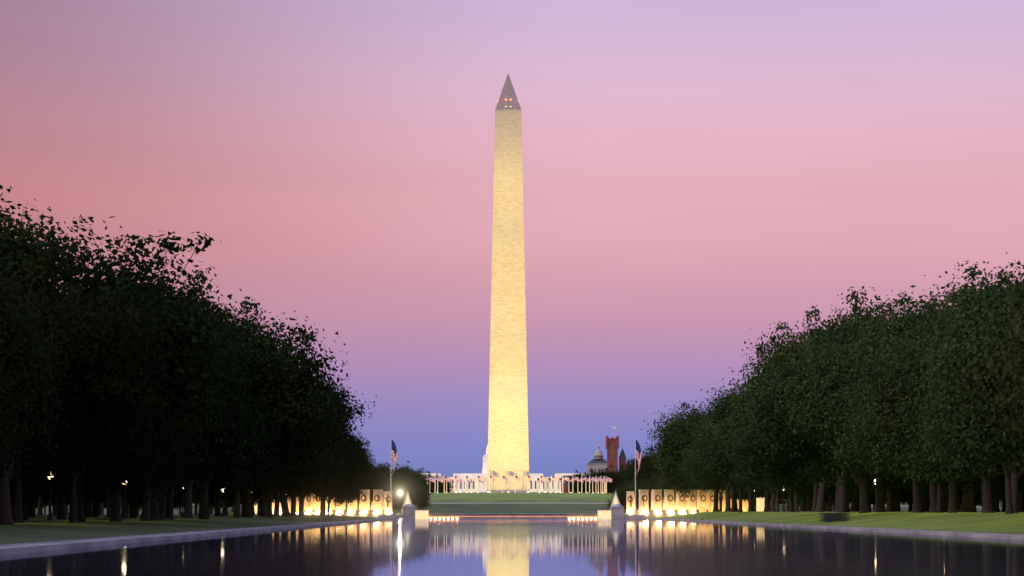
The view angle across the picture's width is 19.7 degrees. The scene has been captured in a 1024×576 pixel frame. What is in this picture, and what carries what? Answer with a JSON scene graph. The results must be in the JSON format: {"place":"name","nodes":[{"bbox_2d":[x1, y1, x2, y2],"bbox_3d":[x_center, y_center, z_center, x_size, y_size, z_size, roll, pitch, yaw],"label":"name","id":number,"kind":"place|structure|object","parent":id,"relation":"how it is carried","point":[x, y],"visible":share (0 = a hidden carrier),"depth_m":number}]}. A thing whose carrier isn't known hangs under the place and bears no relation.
{"place":"outdoors","nodes":[
{"label":"outdoors","id":0,"kind":"place"},
{"bbox_2d":[450,492,565,492],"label":"monument plaza","id":1,"kind":"structure","parent":0,"point":[508,492],"depth_m":1146.98},
{"bbox_2d":[0,519,1023,575],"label":"pool water","id":2,"kind":"structure","parent":0,"point":[523,547],"depth_m":123.43},
{"bbox_2d":[0,493,1023,544],"bbox_3d":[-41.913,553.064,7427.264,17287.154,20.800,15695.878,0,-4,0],"label":"ground","id":3,"kind":"structure","parent":0,"point":[978,520],"depth_m":347.81},
{"bbox_2d":[0,205,35,412],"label":"tree","id":4,"kind":"object","parent":3,"relation":"on","point":[3,358],"visible":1,"depth_m":166.09},
{"bbox_2d":[0,356,40,486],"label":"tree","id":5,"kind":"object","parent":3,"relation":"on","point":[4,463],"visible":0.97,"depth_m":173.04},
{"bbox_2d":[9,467,40,496],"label":"tree","id":6,"kind":"object","parent":3,"relation":"on","point":[24,487],"visible":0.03,"depth_m":261.77},
{"bbox_2d":[0,268,71,471],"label":"tree","id":7,"kind":"object","parent":3,"relation":"on","point":[26,385],"visible":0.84,"depth_m":189.46},
{"bbox_2d":[36,491,44,515],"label":"tree","id":8,"kind":"object","parent":3,"relation":"on","point":[40,507],"depth_m":539.47},
{"bbox_2d":[0,271,82,476],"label":"tree","id":9,"kind":"object","parent":3,"relation":"on","point":[37,414],"visible":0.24,"depth_m":202.00},
{"bbox_2d":[27,485,68,517],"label":"tree","id":10,"kind":"object","parent":3,"relation":"on","point":[30,507],"depth_m":428.81},
{"bbox_2d":[12,472,104,518],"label":"tree","id":11,"kind":"object","parent":3,"relation":"on","point":[68,488],"depth_m":353.80},
{"bbox_2d":[21,293,105,519],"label":"tree","id":12,"kind":"object","parent":3,"relation":"on","point":[24,507],"depth_m":313.33},
{"bbox_2d":[10,476,121,497],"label":"tree","id":13,"kind":"object","parent":3,"relation":"on","point":[32,492],"visible":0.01,"depth_m":369.75},
{"bbox_2d":[9,318,146,522],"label":"tree","id":14,"kind":"object","parent":3,"relation":"on","point":[18,516],"depth_m":246.65},
{"bbox_2d":[37,489,127,516],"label":"tree","id":15,"kind":"object","parent":3,"relation":"on","point":[88,504],"visible":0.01,"depth_m":480.58},
{"bbox_2d":[0,252,174,524],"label":"tree","id":16,"kind":"object","parent":3,"relation":"on","point":[103,360],"visible":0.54,"depth_m":216.95},
{"bbox_2d":[8,333,173,495],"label":"tree","id":17,"kind":"object","parent":3,"relation":"on","point":[130,454],"visible":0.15,"depth_m":232.65},
{"bbox_2d":[57,470,128,518],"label":"tree","id":18,"kind":"object","parent":3,"relation":"on","point":[61,514],"depth_m":343.38},
{"bbox_2d":[90,487,97,516],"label":"tree","id":19,"kind":"object","parent":3,"relation":"on","point":[94,512],"depth_m":474.92},
{"bbox_2d":[66,481,136,517],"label":"tree","id":20,"kind":"object","parent":3,"relation":"on","point":[132,513],"depth_m":409.68},
{"bbox_2d":[29,305,200,522],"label":"tree","id":21,"kind":"object","parent":3,"relation":"on","point":[74,473],"visible":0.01,"depth_m":258.97},
{"bbox_2d":[121,491,127,517],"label":"tree","id":22,"kind":"object","parent":3,"relation":"on","point":[122,511],"depth_m":425.34},
{"bbox_2d":[64,479,185,517],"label":"tree","id":23,"kind":"object","parent":3,"relation":"on","point":[109,504],"depth_m":395.48},
{"bbox_2d":[0,185,266,460],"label":"tree","id":24,"kind":"object","parent":3,"relation":"on","point":[178,344],"visible":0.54,"depth_m":232.86},
{"bbox_2d":[30,280,252,521],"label":"tree","id":25,"kind":"object","parent":3,"relation":"on","point":[80,495],"visible":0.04,"depth_m":267.09},
{"bbox_2d":[21,296,261,520],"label":"tree","id":26,"kind":"object","parent":3,"relation":"on","point":[145,512],"visible":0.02,"depth_m":300.57},
{"bbox_2d":[141,496,184,507],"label":"tree","id":27,"kind":"object","parent":3,"relation":"on","point":[178,503],"depth_m":695.52},
{"bbox_2d":[84,445,278,519],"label":"tree","id":28,"kind":"object","parent":3,"relation":"on","point":[202,484],"depth_m":361.78},
{"bbox_2d":[89,254,286,521],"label":"tree","id":29,"kind":"object","parent":3,"relation":"on","point":[244,429],"visible":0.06,"depth_m":280.04},
{"bbox_2d":[211,486,219,515],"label":"tree","id":30,"kind":"object","parent":3,"relation":"on","point":[216,507],"depth_m":539.74},
{"bbox_2d":[158,306,275,519],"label":"tree","id":31,"kind":"object","parent":3,"relation":"on","point":[162,506],"depth_m":331.92},
{"bbox_2d":[184,461,261,517],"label":"tree","id":32,"kind":"object","parent":3,"relation":"on","point":[188,505],"depth_m":390.51},
{"bbox_2d":[165,317,291,518],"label":"tree","id":33,"kind":"object","parent":3,"relation":"on","point":[169,508],"depth_m":350.86},
{"bbox_2d":[210,464,253,495],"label":"tree","id":34,"kind":"object","parent":3,"relation":"on","point":[243,483],"depth_m":408.87},
{"bbox_2d":[166,396,311,517],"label":"tree","id":35,"kind":"object","parent":3,"relation":"on","point":[237,514],"depth_m":422.81},
{"bbox_2d":[198,485,281,515],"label":"tree","id":36,"kind":"object","parent":3,"relation":"on","point":[255,493],"depth_m":510.90},
{"bbox_2d":[194,491,287,514],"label":"tree","id":37,"kind":"object","parent":3,"relation":"on","point":[211,499],"depth_m":591.19},
{"bbox_2d":[150,279,353,520],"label":"tree","id":38,"kind":"object","parent":3,"relation":"on","point":[287,378],"visible":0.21,"depth_m":314.41},
{"bbox_2d":[193,392,349,517],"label":"tree","id":39,"kind":"object","parent":3,"relation":"on","point":[248,513],"visible":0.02,"depth_m":439.72},
{"bbox_2d":[218,391,342,516],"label":"tree","id":40,"kind":"object","parent":3,"relation":"on","point":[269,511],"depth_m":469.30},
{"bbox_2d":[215,362,349,516],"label":"tree","id":41,"kind":"object","parent":3,"relation":"on","point":[262,512],"depth_m":496.12},
{"bbox_2d":[211,383,363,516],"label":"tree","id":42,"kind":"object","parent":3,"relation":"on","point":[292,491],"visible":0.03,"depth_m":455.23},
{"bbox_2d":[273,362,342,516],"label":"tree","id":43,"kind":"object","parent":3,"relation":"on","point":[276,508],"depth_m":513.11},
{"bbox_2d":[265,352,355,516],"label":"tree","id":44,"kind":"object","parent":3,"relation":"on","point":[335,394],"visible":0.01,"depth_m":483.45},
{"bbox_2d":[272,461,370,511],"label":"tree","id":45,"kind":"object","parent":3,"relation":"on","point":[352,496],"visible":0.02,"depth_m":585.22},
{"bbox_2d":[289,420,362,515],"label":"tree","id":46,"kind":"object","parent":3,"relation":"on","point":[293,506],"depth_m":569.31},
{"bbox_2d":[280,374,378,515],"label":"tree","id":47,"kind":"object","parent":3,"relation":"on","point":[285,508],"visible":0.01,"depth_m":528.11},
{"bbox_2d":[309,484,365,514],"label":"tree","id":48,"kind":"object","parent":3,"relation":"on","point":[335,503],"visible":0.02,"depth_m":652.69},
{"bbox_2d":[298,427,380,515],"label":"tree","id":49,"kind":"object","parent":3,"relation":"on","point":[354,475],"visible":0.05,"depth_m":562.74},
{"bbox_2d":[319,430,369,515],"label":"tree","id":50,"kind":"object","parent":3,"relation":"on","point":[321,508],"visible":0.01,"depth_m":618.93},
{"bbox_2d":[355,440,386,491],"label":"tree","id":51,"kind":"object","parent":3,"relation":"on","point":[372,467],"depth_m":687.86},
{"bbox_2d":[356,438,391,503],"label":"tree","id":52,"kind":"object","parent":3,"relation":"on","point":[371,481],"visible":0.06,"depth_m":667.37},
{"bbox_2d":[370,482,405,508],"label":"tree","id":53,"kind":"object","parent":3,"relation":"on","point":[396,501],"visible":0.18,"depth_m":786.12},
{"bbox_2d":[383,469,423,510],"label":"tree","id":54,"kind":"object","parent":3,"relation":"on","point":[395,474],"visible":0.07,"depth_m":884.65},
{"bbox_2d":[385,474,424,504],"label":"tree","id":55,"kind":"object","parent":3,"relation":"on","point":[398,481],"visible":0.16,"depth_m":824.03},
{"bbox_2d":[393,460,423,475],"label":"tree","id":56,"kind":"object","parent":3,"relation":"on","point":[407,468],"visible":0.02,"depth_m":1399.88},
{"bbox_2d":[389,465,432,495],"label":"tree","id":57,"kind":"object","parent":3,"relation":"on","point":[424,482],"visible":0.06,"depth_m":983.44},
{"bbox_2d":[395,480,433,509],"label":"tree","id":58,"kind":"object","parent":3,"relation":"on","point":[420,496],"visible":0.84,"depth_m":801.28},
{"bbox_2d":[423,470,453,492],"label":"tree","id":59,"kind":"object","parent":3,"relation":"on","point":[441,484],"visible":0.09,"depth_m":1556.85},
{"bbox_2d":[48,476,943,519],"bbox_3d":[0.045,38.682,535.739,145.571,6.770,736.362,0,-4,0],"label":"lamp posts","id":60,"kind":"object","parent":3,"relation":"on","point":[50,516],"visible":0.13,"depth_m":426.31},
{"bbox_2d":[421,445,586,491],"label":"building","id":61,"kind":"structure","parent":3,"relation":"on","point":[543,486],"depth_m":3467.41},
{"bbox_2d":[487,74,529,491],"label":"washington monument","id":62,"kind":"object","parent":3,"relation":"on","point":[508,450],"visible":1,"depth_m":1165.59},
{"bbox_2d":[254,490,763,517],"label":"wwii memorial","id":63,"kind":"object","parent":3,"relation":"on","point":[683,505],"visible":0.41,"depth_m":662.46},
{"bbox_2d":[0,518,1023,554],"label":"pool edge walkway","id":64,"kind":"structure","parent":3,"relation":"on","point":[5,549],"depth_m":197.54},
{"bbox_2d":[380,504,645,518],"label":"memorial wall","id":65,"kind":"structure","parent":3,"relation":"on","point":[410,511],"depth_m":610.59},
{"bbox_2d":[390,437,641,514],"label":"memorial flagpoles","id":66,"kind":"object","parent":3,"relation":"on","point":[638,453],"visible":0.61,"depth_m":734.02},
{"bbox_2d":[421,475,611,492],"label":"flags","id":67,"kind":"object","parent":3,"relation":"on","point":[602,479],"visible":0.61,"depth_m":1141.25},
{"bbox_2d":[571,467,620,492],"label":"tree","id":68,"kind":"object","parent":3,"relation":"on","point":[607,473],"visible":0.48,"depth_m":1393.21},
{"bbox_2d":[586,445,606,475],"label":"domed building","id":69,"kind":"structure","parent":3,"relation":"on","point":[597,462],"depth_m":2393.71},
{"bbox_2d":[561,426,662,492],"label":"castle building","id":70,"kind":"structure","parent":3,"relation":"on","point":[612,445],"depth_m":1970.43},
{"bbox_2d":[605,482,638,514],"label":"tree","id":71,"kind":"object","parent":3,"relation":"on","point":[620,497],"visible":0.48,"depth_m":806.04},
{"bbox_2d":[613,477,653,509],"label":"tree","id":72,"kind":"object","parent":3,"relation":"on","point":[639,483],"visible":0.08,"depth_m":832.96},
{"bbox_2d":[606,451,662,499],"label":"tree","id":73,"kind":"object","parent":3,"relation":"on","point":[644,469],"visible":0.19,"depth_m":894.12},
{"bbox_2d":[621,451,658,475],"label":"tree","id":74,"kind":"object","parent":3,"relation":"on","point":[629,466],"visible":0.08,"depth_m":1104.72},
{"bbox_2d":[629,471,659,509],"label":"tree","id":75,"kind":"object","parent":3,"relation":"on","point":[647,480],"visible":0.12,"depth_m":863.12},
{"bbox_2d":[630,482,662,508],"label":"tree","id":76,"kind":"object","parent":3,"relation":"on","point":[654,487],"visible":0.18,"depth_m":796.97},
{"bbox_2d":[647,400,718,511],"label":"tree","id":77,"kind":"object","parent":3,"relation":"on","point":[715,507],"visible":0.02,"depth_m":642.01},
{"bbox_2d":[638,399,730,511],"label":"tree","id":78,"kind":"object","parent":3,"relation":"on","point":[669,455],"visible":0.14,"depth_m":630.48},
{"bbox_2d":[654,467,721,501],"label":"tree","id":79,"kind":"object","parent":3,"relation":"on","point":[664,485],"visible":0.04,"depth_m":673.62},
{"bbox_2d":[671,471,730,511],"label":"tree","id":80,"kind":"object","parent":3,"relation":"on","point":[720,494],"visible":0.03,"depth_m":661.51},
{"bbox_2d":[692,413,741,511],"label":"tree","id":81,"kind":"object","parent":3,"relation":"on","point":[733,502],"depth_m":590.46},
{"bbox_2d":[673,382,769,511],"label":"tree","id":82,"kind":"object","parent":3,"relation":"on","point":[722,411],"visible":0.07,"depth_m":550.70},
{"bbox_2d":[666,397,781,511],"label":"tree","id":83,"kind":"object","parent":3,"relation":"on","point":[750,504],"visible":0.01,"depth_m":582.39},
{"bbox_2d":[677,412,787,511],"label":"tree","id":84,"kind":"object","parent":3,"relation":"on","point":[736,505],"visible":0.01,"depth_m":603.07},
{"bbox_2d":[681,394,785,511],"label":"tree","id":85,"kind":"object","parent":3,"relation":"on","point":[714,467],"visible":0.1,"depth_m":538.39},
{"bbox_2d":[695,418,786,512],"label":"tree","id":86,"kind":"object","parent":3,"relation":"on","point":[714,483],"visible":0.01,"depth_m":565.00},
{"bbox_2d":[711,365,825,511],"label":"tree","id":87,"kind":"object","parent":3,"relation":"on","point":[820,507],"visible":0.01,"depth_m":467.77},
{"bbox_2d":[739,469,812,511],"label":"tree","id":88,"kind":"object","parent":3,"relation":"on","point":[777,501],"visible":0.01,"depth_m":520.21},
{"bbox_2d":[730,455,835,511],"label":"tree","id":89,"kind":"object","parent":3,"relation":"on","point":[792,489],"visible":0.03,"depth_m":482.95},
{"bbox_2d":[739,389,830,511],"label":"tree","id":90,"kind":"object","parent":3,"relation":"on","point":[815,498],"depth_m":475.25},
{"bbox_2d":[731,327,850,511],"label":"tree","id":91,"kind":"object","parent":3,"relation":"on","point":[844,506],"depth_m":416.45},
{"bbox_2d":[752,337,838,511],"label":"tree","id":92,"kind":"object","parent":3,"relation":"on","point":[836,497],"depth_m":446.98},
{"bbox_2d":[709,319,885,513],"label":"tree","id":93,"kind":"object","parent":3,"relation":"on","point":[766,437],"visible":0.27,"depth_m":373.96},
{"bbox_2d":[763,481,832,511],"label":"tree","id":94,"kind":"object","parent":3,"relation":"on","point":[829,508],"depth_m":536.87},
{"bbox_2d":[764,480,835,511],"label":"tree","id":95,"kind":"object","parent":3,"relation":"on","point":[796,508],"depth_m":504.67},
{"bbox_2d":[736,286,899,511],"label":"tree","id":96,"kind":"object","parent":3,"relation":"on","point":[880,505],"visible":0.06,"depth_m":385.45},
{"bbox_2d":[757,483,894,511],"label":"tree","id":97,"kind":"object","parent":3,"relation":"on","point":[808,504],"depth_m":577.93},
{"bbox_2d":[820,513,850,522],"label":"barricade stack","id":98,"kind":"object","parent":3,"relation":"on","point":[830,517],"visible":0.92,"depth_m":340.22},
{"bbox_2d":[729,321,956,511],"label":"tree","id":99,"kind":"object","parent":3,"relation":"on","point":[839,477],"depth_m":434.48},
{"bbox_2d":[792,446,909,511],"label":"tree","id":100,"kind":"object","parent":3,"relation":"on","point":[817,470],"visible":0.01,"depth_m":394.32},
{"bbox_2d":[827,479,886,499],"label":"tree","id":101,"kind":"object","parent":3,"relation":"on","point":[868,491],"visible":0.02,"depth_m":511.72},
{"bbox_2d":[806,478,908,511],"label":"tree","id":102,"kind":"object","parent":3,"relation":"on","point":[854,505],"depth_m":521.48},
{"bbox_2d":[759,291,968,511],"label":"tree","id":103,"kind":"object","parent":3,"relation":"on","point":[821,387],"visible":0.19,"depth_m":354.89},
{"bbox_2d":[810,464,929,511],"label":"tree","id":104,"kind":"object","parent":3,"relation":"on","point":[887,486],"visible":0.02,"depth_m":456.36},
{"bbox_2d":[829,475,929,504],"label":"tree","id":105,"kind":"object","parent":3,"relation":"on","point":[884,491],"visible":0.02,"depth_m":468.95},
{"bbox_2d":[801,284,977,511],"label":"tree","id":106,"kind":"object","parent":3,"relation":"on","point":[968,501],"visible":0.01,"depth_m":382.40},
{"bbox_2d":[894,483,902,511],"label":"tree","id":107,"kind":"object","parent":3,"relation":"on","point":[897,502],"depth_m":571.74},
{"bbox_2d":[901,487,928,511],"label":"tree","id":108,"kind":"object","parent":3,"relation":"on","point":[925,505],"depth_m":533.80},
{"bbox_2d":[835,325,997,512],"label":"tree","id":109,"kind":"object","parent":3,"relation":"on","point":[891,458],"visible":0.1,"depth_m":318.58},
{"bbox_2d":[818,310,1023,512],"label":"tree","id":110,"kind":"object","parent":3,"relation":"on","point":[847,414],"visible":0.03,"depth_m":344.51},
{"bbox_2d":[894,487,958,501],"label":"tree","id":111,"kind":"object","parent":3,"relation":"on","point":[906,494],"visible":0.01,"depth_m":606.56},
{"bbox_2d":[836,304,1021,512],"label":"tree","id":112,"kind":"object","parent":3,"relation":"on","point":[885,410],"visible":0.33,"depth_m":300.93},
{"bbox_2d":[862,260,1023,468],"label":"tree","id":113,"kind":"object","parent":3,"relation":"on","point":[961,293],"visible":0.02,"depth_m":357.88},
{"bbox_2d":[883,326,1023,512],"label":"tree","id":114,"kind":"object","parent":3,"relation":"on","point":[1015,477],"visible":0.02,"depth_m":292.01},
{"bbox_2d":[884,341,1023,512],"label":"tree","id":115,"kind":"object","parent":3,"relation":"on","point":[1000,480],"depth_m":325.92},
{"bbox_2d":[890,261,1023,464],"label":"tree","id":116,"kind":"object","parent":3,"relation":"on","point":[968,297],"visible":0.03,"depth_m":257.02},
{"bbox_2d":[892,280,1023,471],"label":"tree","id":117,"kind":"object","parent":3,"relation":"on","point":[992,312],"visible":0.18,"depth_m":244.19},
{"bbox_2d":[901,261,1023,479],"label":"tree","id":118,"kind":"object","parent":3,"relation":"on","point":[965,420],"visible":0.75,"depth_m":231.42},
{"bbox_2d":[919,396,1023,513],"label":"tree","id":119,"kind":"object","parent":3,"relation":"on","point":[1009,504],"visible":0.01,"depth_m":273.48},
{"bbox_2d":[938,468,1022,492],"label":"tree","id":120,"kind":"object","parent":3,"relation":"on","point":[961,483],"visible":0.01,"depth_m":330.96},
{"bbox_2d":[958,479,1023,511],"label":"tree","id":121,"kind":"object","parent":3,"relation":"on","point":[997,509],"depth_m":448.45},
{"bbox_2d":[960,479,1023,493],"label":"tree","id":122,"kind":"object","parent":3,"relation":"on","point":[978,485],"visible":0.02,"depth_m":395.94},
{"bbox_2d":[973,280,1023,456],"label":"tree","id":123,"kind":"object","parent":3,"relation":"on","point":[1016,426],"visible":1,"depth_m":202.07},
{"bbox_2d":[0,0,1023,476],"label":"sky","id":124,"kind":"structure","parent":0,"point":[698,175]},
{"bbox_2d":[24,503,1001,521],"bbox_3d":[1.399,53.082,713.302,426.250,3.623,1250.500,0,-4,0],"label":"footpaths","id":125,"kind":"structure","parent":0,"point":[216,516],"depth_m":327.73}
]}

